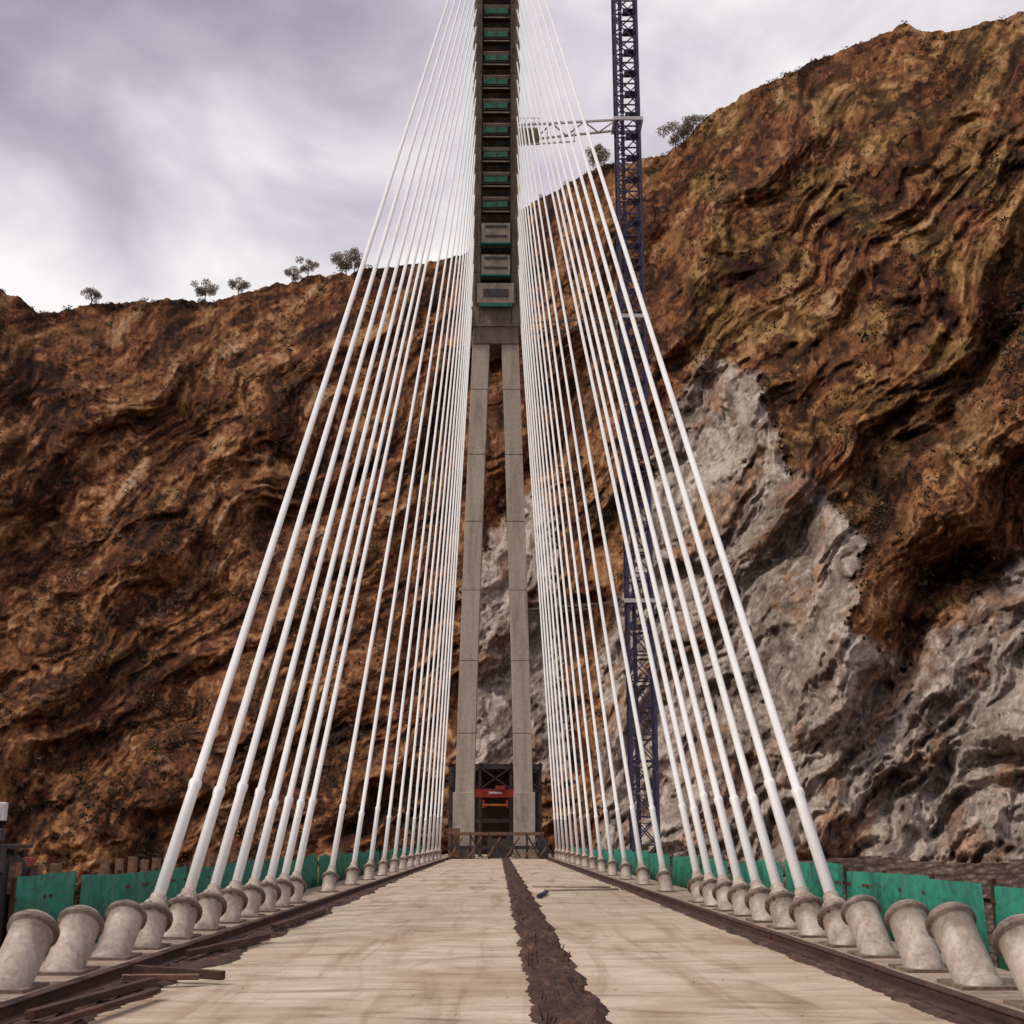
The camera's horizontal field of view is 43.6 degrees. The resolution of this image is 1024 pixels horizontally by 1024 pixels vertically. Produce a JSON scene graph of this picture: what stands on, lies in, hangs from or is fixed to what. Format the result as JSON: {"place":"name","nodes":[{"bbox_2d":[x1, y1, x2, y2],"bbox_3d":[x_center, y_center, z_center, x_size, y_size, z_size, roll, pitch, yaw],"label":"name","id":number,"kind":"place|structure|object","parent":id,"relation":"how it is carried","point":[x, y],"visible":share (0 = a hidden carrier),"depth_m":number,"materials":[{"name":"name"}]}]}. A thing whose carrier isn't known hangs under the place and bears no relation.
{"place":"outdoors","nodes":[
{"label":"outdoors","id":0,"kind":"place"},
{"bbox_2d":[0,11,1023,904],"bbox_3d":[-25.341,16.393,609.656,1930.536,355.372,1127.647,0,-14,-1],"label":"mountain","id":1,"kind":"structure","parent":0,"point":[916,753],"depth_m":366.77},
{"bbox_2d":[190,279,219,299],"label":"tree","id":2,"kind":"object","parent":1,"relation":"on","point":[210,289],"visible":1,"depth_m":562.88,"materials":[{"name":"green plant"}]},
{"bbox_2d":[227,276,250,294],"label":"tree","id":3,"kind":"object","parent":1,"relation":"on","point":[232,284],"visible":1,"depth_m":569.21,"materials":[{"name":"green plant"}]},
{"bbox_2d":[295,256,319,275],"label":"tree","id":4,"kind":"object","parent":1,"relation":"on","point":[309,265],"visible":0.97,"depth_m":584.67,"materials":[{"name":"green plant"}]},
{"bbox_2d":[330,247,362,275],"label":"tree","id":5,"kind":"object","parent":1,"relation":"on","point":[340,262],"visible":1,"depth_m":590.77,"materials":[{"name":"green plant"}]},
{"bbox_2d":[1,16,1006,322],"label":"ridge scrub","id":6,"kind":"object","parent":1,"relation":"on","point":[69,310],"visible":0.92,"depth_m":542.09,"materials":[{"name":"green plant"}]},
{"bbox_2d":[0,19,1023,904],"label":"hillside shrubs","id":7,"kind":"object","parent":1,"relation":"on","point":[114,805],"visible":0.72,"depth_m":362.50,"materials":[{"name":"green plant"}]},
{"bbox_2d":[585,144,609,166],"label":"tree","id":8,"kind":"object","parent":1,"relation":"on","point":[601,155],"visible":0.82,"depth_m":586.69,"materials":[{"name":"green plant"}]},
{"bbox_2d":[655,120,692,147],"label":"tree","id":9,"kind":"object","parent":1,"relation":"on","point":[682,131],"visible":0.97,"depth_m":569.90,"materials":[{"name":"green plant"}]},
{"bbox_2d":[682,114,703,129],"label":"tree","id":10,"kind":"object","parent":1,"relation":"on","point":[693,118],"visible":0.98,"depth_m":565.30,"materials":[{"name":"green plant"}]},
{"bbox_2d":[0,0,1023,312],"label":"sky","id":11,"kind":"structure","parent":0,"point":[149,149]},
{"bbox_2d":[88,855,955,1023],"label":"deck slab","id":12,"kind":"structure","parent":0,"point":[385,962],"depth_m":16.28,"materials":[{"name":"concrete"}]},
{"bbox_2d":[6,846,425,955],"bbox_3d":[-6.973,17.187,63.124,0.265,1.353,96.030,0,-14,-1],"label":"green construction fence","id":13,"kind":"object","parent":12,"relation":"on","point":[53,892],"visible":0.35,"depth_m":21.44,"materials":[{"name":"metal"}]},
{"bbox_2d":[0,854,447,1002],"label":"anchor plinth","id":14,"kind":"structure","parent":12,"relation":"on","point":[310,895],"depth_m":21.07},
{"bbox_2d":[0,909,59,993],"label":"empty anchor tube","id":15,"kind":"object","parent":14,"relation":"on","point":[31,937],"visible":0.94,"depth_m":13.49,"materials":[{"name":"concrete"}]},
{"bbox_2d":[37,905,104,975],"bbox_3d":[-5.268,5.250,15.213,0.620,1.094,1.090,0,-14,-1],"label":"empty anchor tube","id":16,"kind":"object","parent":14,"relation":"attached to","point":[81,927],"visible":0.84,"depth_m":15.16,"materials":[{"name":"concrete"}]},
{"bbox_2d":[88,899,146,960],"bbox_3d":[-5.288,5.741,17.070,0.620,1.078,1.131,0,-14,-1],"label":"empty anchor tube","id":17,"kind":"object","parent":14,"relation":"on","point":[126,921],"visible":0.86,"depth_m":17.03,"materials":[{"name":"concrete"}]},
{"bbox_2d":[132,891,172,949],"bbox_3d":[-5.321,6.130,18.662,0.630,1.122,1.124,0,-14,-1],"label":"anchor tube","id":18,"kind":"object","parent":14,"relation":"on","point":[158,925],"visible":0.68,"depth_m":18.63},
{"bbox_2d":[162,887,202,939],"bbox_3d":[-5.341,6.615,20.551,0.630,1.122,1.125,0,-14,-1],"label":"anchor tube","id":19,"kind":"object","parent":14,"relation":"on","point":[185,907],"visible":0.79,"depth_m":20.51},
{"bbox_2d":[193,883,226,930],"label":"anchor tube","id":20,"kind":"object","parent":14,"relation":"on","point":[212,901],"visible":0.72,"depth_m":22.42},
{"bbox_2d":[219,880,247,923],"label":"anchor tube","id":21,"kind":"object","parent":14,"relation":"on","point":[234,895],"visible":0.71,"depth_m":24.32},
{"bbox_2d":[241,877,265,917],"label":"anchor tube","id":22,"kind":"object","parent":14,"relation":"on","point":[254,891],"visible":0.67,"depth_m":26.21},
{"bbox_2d":[259,875,280,911],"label":"anchor tube","id":23,"kind":"object","parent":14,"relation":"on","point":[270,887],"visible":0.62,"depth_m":28.12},
{"bbox_2d":[275,873,294,907],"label":"anchor tube","id":24,"kind":"object","parent":14,"relation":"on","point":[285,884],"visible":0.59,"depth_m":30.01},
{"bbox_2d":[289,871,306,903],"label":"anchor tube","id":25,"kind":"object","parent":14,"relation":"on","point":[298,882],"visible":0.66,"depth_m":31.91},
{"bbox_2d":[317,865,338,892],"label":"anchor tube","id":26,"kind":"object","parent":14,"relation":"on","point":[330,877],"visible":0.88,"depth_m":38.66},
{"bbox_2d":[342,861,359,884],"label":"anchor tube","id":27,"kind":"object","parent":14,"relation":"on","point":[352,871],"visible":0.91,"depth_m":44.68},
{"bbox_2d":[361,858,375,879],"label":"anchor tube","id":28,"kind":"object","parent":14,"relation":"on","point":[369,868],"visible":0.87,"depth_m":50.66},
{"bbox_2d":[375,856,388,875],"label":"anchor tube","id":29,"kind":"object","parent":14,"relation":"on","point":[383,865],"visible":0.88,"depth_m":56.66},
{"bbox_2d":[369,80,476,858],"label":"stay cable","id":30,"kind":"object","parent":14,"relation":"attached to","point":[374,832],"visible":1,"depth_m":67.46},
{"bbox_2d":[382,98,475,855],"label":"stay cable","id":31,"kind":"object","parent":14,"relation":"attached to","point":[386,838],"visible":1,"depth_m":74.40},
{"bbox_2d":[393,116,475,854],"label":"stay cable","id":32,"kind":"object","parent":14,"relation":"attached to","point":[412,698],"visible":1,"depth_m":80.85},
{"bbox_2d":[402,134,475,852],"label":"stay cable","id":33,"kind":"object","parent":14,"relation":"attached to","point":[417,715],"visible":1,"depth_m":87.04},
{"bbox_2d":[410,154,475,850],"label":"stay cable","id":34,"kind":"object","parent":14,"relation":"attached to","point":[422,733],"visible":1,"depth_m":92.92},
{"bbox_2d":[417,174,475,849],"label":"stay cable","id":35,"kind":"object","parent":14,"relation":"attached to","point":[425,760],"visible":0.98,"depth_m":98.09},
{"bbox_2d":[422,195,474,848],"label":"stay cable","id":36,"kind":"object","parent":14,"relation":"attached to","point":[427,796],"visible":0.98,"depth_m":103.24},
{"bbox_2d":[427,217,474,848],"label":"stay cable","id":37,"kind":"object","parent":14,"relation":"attached to","point":[430,820],"visible":0.96,"depth_m":107.94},
{"bbox_2d":[431,238,474,847],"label":"stay cable","id":38,"kind":"object","parent":14,"relation":"attached to","point":[433,830],"visible":0.98,"depth_m":112.26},
{"bbox_2d":[435,264,473,846],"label":"stay cable","id":39,"kind":"object","parent":14,"relation":"attached to","point":[437,828],"visible":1,"depth_m":116.26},
{"bbox_2d":[438,302,472,846],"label":"stay cable","id":40,"kind":"object","parent":14,"relation":"attached to","point":[440,830],"visible":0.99,"depth_m":119.81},
{"bbox_2d":[0,857,449,1023],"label":"edge channel","id":41,"kind":"object","parent":12,"relation":"on","point":[12,1010],"visible":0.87,"depth_m":16.63,"materials":[{"name":"metal"}]},
{"bbox_2d":[11,859,450,1023],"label":"roadside debris","id":42,"kind":"object","parent":12,"relation":"on","point":[218,957],"visible":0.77,"depth_m":17.72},
{"bbox_2d":[24,977,157,1019],"bbox_3d":[-4.091,4.790,12.665,0.100,0.100,3.015,-1,-14,5],"label":"timber baulk","id":43,"kind":"object","parent":42,"relation":"on","point":[35,1013],"visible":1,"depth_m":12.29,"materials":[{"name":"wood"}]},
{"bbox_2d":[44,988,160,1023],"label":"timber baulk","id":44,"kind":"object","parent":42,"relation":"on","point":[75,1015],"visible":1,"depth_m":11.86,"materials":[{"name":"wood"}]},
{"bbox_2d":[122,974,198,980],"bbox_3d":[-3.960,5.244,14.434,0.839,0.080,0.120,5,-15,-17],"label":"timber baulk","id":45,"kind":"object","parent":42,"relation":"on","point":[130,977],"visible":1,"depth_m":14.39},
{"bbox_2d":[133,965,225,979],"bbox_3d":[-3.865,5.340,14.849,1.143,0.139,0.100,-4,-15,14],"label":"timber baulk","id":46,"kind":"object","parent":42,"relation":"on","point":[209,974],"visible":0.93,"depth_m":14.81,"materials":[{"name":"wood"}]},
{"bbox_2d":[186,934,270,955],"bbox_3d":[-4.186,6.461,19.152,0.100,0.110,3.629,-2,-14,6],"label":"timber baulk","id":47,"kind":"object","parent":42,"relation":"on","point":[219,946],"visible":1,"depth_m":18.80,"materials":[{"name":"wood"}]},
{"bbox_2d":[271,909,325,927],"bbox_3d":[-4.232,8.152,25.738,0.100,0.090,6.001,0,-14,0],"label":"timber baulk","id":48,"kind":"object","parent":42,"relation":"on","point":[289,921],"visible":1,"depth_m":24.99,"materials":[{"name":"wood"}]},
{"bbox_2d":[448,762,542,856],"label":"steel formwork gantry","id":49,"kind":"object","parent":12,"relation":"on","point":[494,789],"visible":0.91,"depth_m":134.34,"materials":[{"name":"metal"}]},
{"bbox_2d":[448,828,553,858],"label":"construction barrier","id":50,"kind":"object","parent":12,"relation":"on","point":[499,847],"visible":0.96,"depth_m":115.73,"materials":[{"name":"metal"}]},
{"bbox_2d":[504,859,604,1023],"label":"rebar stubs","id":51,"kind":"object","parent":12,"relation":"on","point":[549,1016],"visible":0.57,"depth_m":15.70,"materials":[{"name":"metal"}]},
{"bbox_2d":[502,858,612,1023],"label":"dirt strip","id":52,"kind":"object","parent":12,"relation":"on","point":[548,961],"visible":0.89,"depth_m":15.45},
{"bbox_2d":[532,885,618,897],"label":"loose pipes","id":53,"kind":"object","parent":12,"relation":"on","point":[587,888],"visible":1,"depth_m":42.31,"materials":[{"name":"metal"}]},
{"bbox_2d":[546,859,979,1023],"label":"roadside debris","id":54,"kind":"object","parent":12,"relation":"on","point":[899,996],"visible":0.91,"depth_m":15.89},
{"bbox_2d":[545,857,1023,1023],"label":"edge channel","id":55,"kind":"object","parent":12,"relation":"on","point":[972,1008],"visible":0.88,"depth_m":15.59,"materials":[{"name":"metal"}]},
{"bbox_2d":[548,854,1023,1012],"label":"anchor plinth","id":56,"kind":"structure","parent":12,"relation":"on","point":[685,895],"depth_m":16.63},
{"bbox_2d":[519,288,556,846],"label":"stay cable","id":57,"kind":"object","parent":56,"relation":"attached to","point":[555,832],"visible":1,"depth_m":120.39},
{"bbox_2d":[518,265,560,846],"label":"stay cable","id":58,"kind":"object","parent":56,"relation":"attached to","point":[558,830],"visible":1,"depth_m":116.66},
{"bbox_2d":[518,238,564,847],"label":"stay cable","id":59,"kind":"object","parent":56,"relation":"attached to","point":[562,833],"visible":1,"depth_m":112.60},
{"bbox_2d":[517,216,568,847],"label":"stay cable","id":60,"kind":"object","parent":56,"relation":"attached to","point":[565,824],"visible":0.98,"depth_m":108.29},
{"bbox_2d":[517,196,573,848],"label":"stay cable","id":61,"kind":"object","parent":56,"relation":"attached to","point":[567,791],"visible":1,"depth_m":103.61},
{"bbox_2d":[517,175,578,849],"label":"stay cable","id":62,"kind":"object","parent":56,"relation":"attached to","point":[570,767],"visible":1,"depth_m":98.48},
{"bbox_2d":[517,155,585,850],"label":"stay cable","id":63,"kind":"object","parent":56,"relation":"attached to","point":[573,742],"visible":1,"depth_m":93.06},
{"bbox_2d":[517,136,592,852],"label":"stay cable","id":64,"kind":"object","parent":56,"relation":"attached to","point":[578,724],"visible":1,"depth_m":87.28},
{"bbox_2d":[517,117,601,854],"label":"stay cable","id":65,"kind":"object","parent":56,"relation":"attached to","point":[582,698],"visible":1,"depth_m":81.19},
{"bbox_2d":[516,98,612,855],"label":"stay cable","id":66,"kind":"object","parent":56,"relation":"attached to","point":[605,812],"visible":1,"depth_m":74.96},
{"bbox_2d":[606,856,619,875],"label":"anchor tube","id":67,"kind":"object","parent":56,"relation":"on","point":[611,864],"visible":0.89,"depth_m":57.00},
{"bbox_2d":[619,858,634,879],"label":"anchor tube","id":68,"kind":"object","parent":56,"relation":"on","point":[625,867],"visible":0.88,"depth_m":51.00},
{"bbox_2d":[635,861,652,884],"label":"anchor tube","id":69,"kind":"object","parent":56,"relation":"on","point":[642,872],"visible":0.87,"depth_m":45.02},
{"bbox_2d":[656,865,676,891],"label":"anchor tube","id":70,"kind":"object","parent":56,"relation":"on","point":[664,877],"visible":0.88,"depth_m":39.01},
{"bbox_2d":[687,871,703,902],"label":"anchor tube","id":71,"kind":"object","parent":56,"relation":"on","point":[695,881],"visible":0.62,"depth_m":32.26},
{"bbox_2d":[699,872,717,906],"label":"anchor tube","id":72,"kind":"object","parent":56,"relation":"on","point":[707,884],"visible":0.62,"depth_m":30.36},
{"bbox_2d":[712,874,733,911],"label":"anchor tube","id":73,"kind":"object","parent":56,"relation":"on","point":[722,886],"visible":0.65,"depth_m":28.46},
{"bbox_2d":[727,877,751,916],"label":"anchor tube","id":74,"kind":"object","parent":56,"relation":"on","point":[738,891],"visible":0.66,"depth_m":26.56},
{"bbox_2d":[744,879,772,922],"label":"anchor tube","id":75,"kind":"object","parent":56,"relation":"on","point":[756,895],"visible":0.62,"depth_m":24.66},
{"bbox_2d":[764,882,797,929],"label":"anchor tube","id":76,"kind":"object","parent":56,"relation":"on","point":[779,900],"visible":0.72,"depth_m":22.76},
{"bbox_2d":[788,886,826,937],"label":"anchor tube","id":77,"kind":"object","parent":56,"relation":"on","point":[805,906],"visible":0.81,"depth_m":20.86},
{"bbox_2d":[817,890,856,947],"bbox_3d":[4.904,6.218,19.008,0.634,1.123,1.124,0,-14,-1],"label":"anchor tube","id":78,"kind":"object","parent":56,"relation":"on","point":[833,925],"visible":0.59,"depth_m":18.95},
{"bbox_2d":[840,895,900,958],"bbox_3d":[4.904,5.802,17.404,0.630,1.129,1.196,0,-14,-1],"label":"empty anchor tube","id":79,"kind":"object","parent":56,"relation":"on","point":[861,917],"visible":0.84,"depth_m":17.36,"materials":[{"name":"concrete"}]},
{"bbox_2d":[884,899,948,972],"bbox_3d":[4.929,5.305,15.532,0.620,1.143,1.125,0,-14,-1],"label":"empty anchor tube","id":80,"kind":"object","parent":56,"relation":"on","point":[916,943],"visible":0.81,"depth_m":15.47,"materials":[{"name":"concrete"}]},
{"bbox_2d":[925,902,1017,990],"bbox_3d":[4.931,4.837,13.811,0.653,1.192,1.161,0,-14,-1],"label":"empty anchor tube","id":81,"kind":"object","parent":56,"relation":"on","point":[951,929],"visible":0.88,"depth_m":13.74,"materials":[{"name":"concrete"}]},
{"bbox_2d":[991,914,1023,1009],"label":"empty anchor tube","id":82,"kind":"object","parent":56,"relation":"attached to","point":[1007,939],"visible":1,"depth_m":12.18,"materials":[{"name":"concrete"}]},
{"bbox_2d":[574,847,1023,970],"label":"green construction fence","id":83,"kind":"object","parent":12,"relation":"on","point":[885,889],"visible":0.4,"depth_m":20.86,"materials":[{"name":"metal"}]},
{"bbox_3d":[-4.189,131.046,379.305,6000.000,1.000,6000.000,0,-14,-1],"label":"ground","id":84,"kind":"structure","parent":0,"visible":0},
{"bbox_2d":[453,342,534,857],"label":"pylon legs","id":85,"kind":"object","parent":84,"relation":"on","point":[464,807],"visible":0.79,"depth_m":124.84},
{"bbox_2d":[154,0,448,894],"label":"stay cable","id":86,"kind":"object","parent":85,"relation":"attached to","point":[176,842],"visible":0.93,"depth_m":26.15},
{"bbox_2d":[185,0,455,889],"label":"stay cable","id":87,"kind":"object","parent":85,"relation":"attached to","point":[218,793],"visible":0.93,"depth_m":28.77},
{"bbox_2d":[210,0,461,884],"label":"stay cable","id":88,"kind":"object","parent":85,"relation":"attached to","point":[226,844],"visible":0.94,"depth_m":31.34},
{"bbox_2d":[294,26,476,871],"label":"stay cable","id":89,"kind":"object","parent":85,"relation":"attached to","point":[305,834],"visible":0.94,"depth_m":44.27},
{"bbox_2d":[330,44,476,865],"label":"stay cable","id":90,"kind":"object","parent":85,"relation":"attached to","point":[342,807],"visible":0.98,"depth_m":52.96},
{"bbox_2d":[352,61,476,861],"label":"stay cable","id":91,"kind":"object","parent":85,"relation":"attached to","point":[358,831],"visible":1,"depth_m":60.46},
{"bbox_2d":[471,0,519,357],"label":"pylon mast","id":92,"kind":"object","parent":85,"relation":"on","point":[495,308],"visible":0.81,"depth_m":136.84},
{"bbox_2d":[232,0,466,881],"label":"stay cable","id":93,"kind":"object","parent":92,"relation":"attached to","point":[259,794],"visible":0.94,"depth_m":33.95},
{"bbox_2d":[251,0,471,878],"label":"stay cable","id":94,"kind":"object","parent":92,"relation":"attached to","point":[265,837],"visible":0.93,"depth_m":36.61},
{"bbox_2d":[267,0,475,875],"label":"stay cable","id":95,"kind":"object","parent":92,"relation":"attached to","point":[278,844],"visible":0.94,"depth_m":39.20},
{"bbox_2d":[282,9,476,873],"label":"stay cable","id":96,"kind":"object","parent":92,"relation":"attached to","point":[300,804],"visible":0.94,"depth_m":41.75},
{"bbox_2d":[516,9,711,873],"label":"stay cable","id":97,"kind":"object","parent":92,"relation":"attached to","point":[694,810],"visible":0.94,"depth_m":42.27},
{"bbox_2d":[518,0,725,875],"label":"stay cable","id":98,"kind":"object","parent":92,"relation":"attached to","point":[714,843],"visible":0.93,"depth_m":39.64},
{"bbox_2d":[522,0,741,878],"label":"stay cable","id":99,"kind":"object","parent":92,"relation":"attached to","point":[727,836],"visible":0.94,"depth_m":37.09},
{"bbox_2d":[527,0,759,880],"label":"stay cable","id":100,"kind":"object","parent":92,"relation":"attached to","point":[734,799],"visible":0.93,"depth_m":34.47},
{"bbox_2d":[516,80,625,858],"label":"stay cable","id":101,"kind":"object","parent":85,"relation":"attached to","point":[620,833],"visible":1,"depth_m":67.90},
{"bbox_2d":[516,62,642,861],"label":"stay cable","id":102,"kind":"object","parent":85,"relation":"attached to","point":[635,830],"visible":1,"depth_m":60.77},
{"bbox_2d":[516,44,664,865],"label":"stay cable","id":103,"kind":"object","parent":85,"relation":"attached to","point":[652,810],"visible":0.98,"depth_m":53.39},
{"bbox_2d":[516,26,699,871],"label":"stay cable","id":104,"kind":"object","parent":85,"relation":"attached to","point":[688,836],"visible":0.94,"depth_m":44.68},
{"bbox_2d":[532,0,780,884],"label":"stay cable","id":105,"kind":"object","parent":85,"relation":"attached to","point":[764,841],"visible":0.94,"depth_m":31.85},
{"bbox_2d":[538,0,805,888],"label":"stay cable","id":106,"kind":"object","parent":85,"relation":"attached to","point":[785,835],"visible":0.96,"depth_m":29.20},
{"bbox_2d":[544,0,835,893],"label":"stay cable","id":107,"kind":"object","parent":85,"relation":"attached to","point":[816,850],"visible":0.94,"depth_m":26.65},
{"bbox_2d":[519,0,660,874],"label":"tower crane","id":108,"kind":"object","parent":84,"relation":"on","point":[627,603],"visible":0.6,"depth_m":133.11,"materials":[{"name":"paint"}]},
{"bbox_2d":[649,855,1023,967],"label":"retaining wall","id":109,"kind":"structure","parent":84,"relation":"on","point":[1011,874],"depth_m":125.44,"materials":[{"name":"stone"}]},
{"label":"abutment ground","id":110,"kind":"structure","parent":0,"visible":0},
{"bbox_2d":[0,802,34,947],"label":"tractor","id":111,"kind":"object","parent":110,"relation":"on","point":[7,856],"visible":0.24,"depth_m":16.75,"materials":[{"name":"metal"}]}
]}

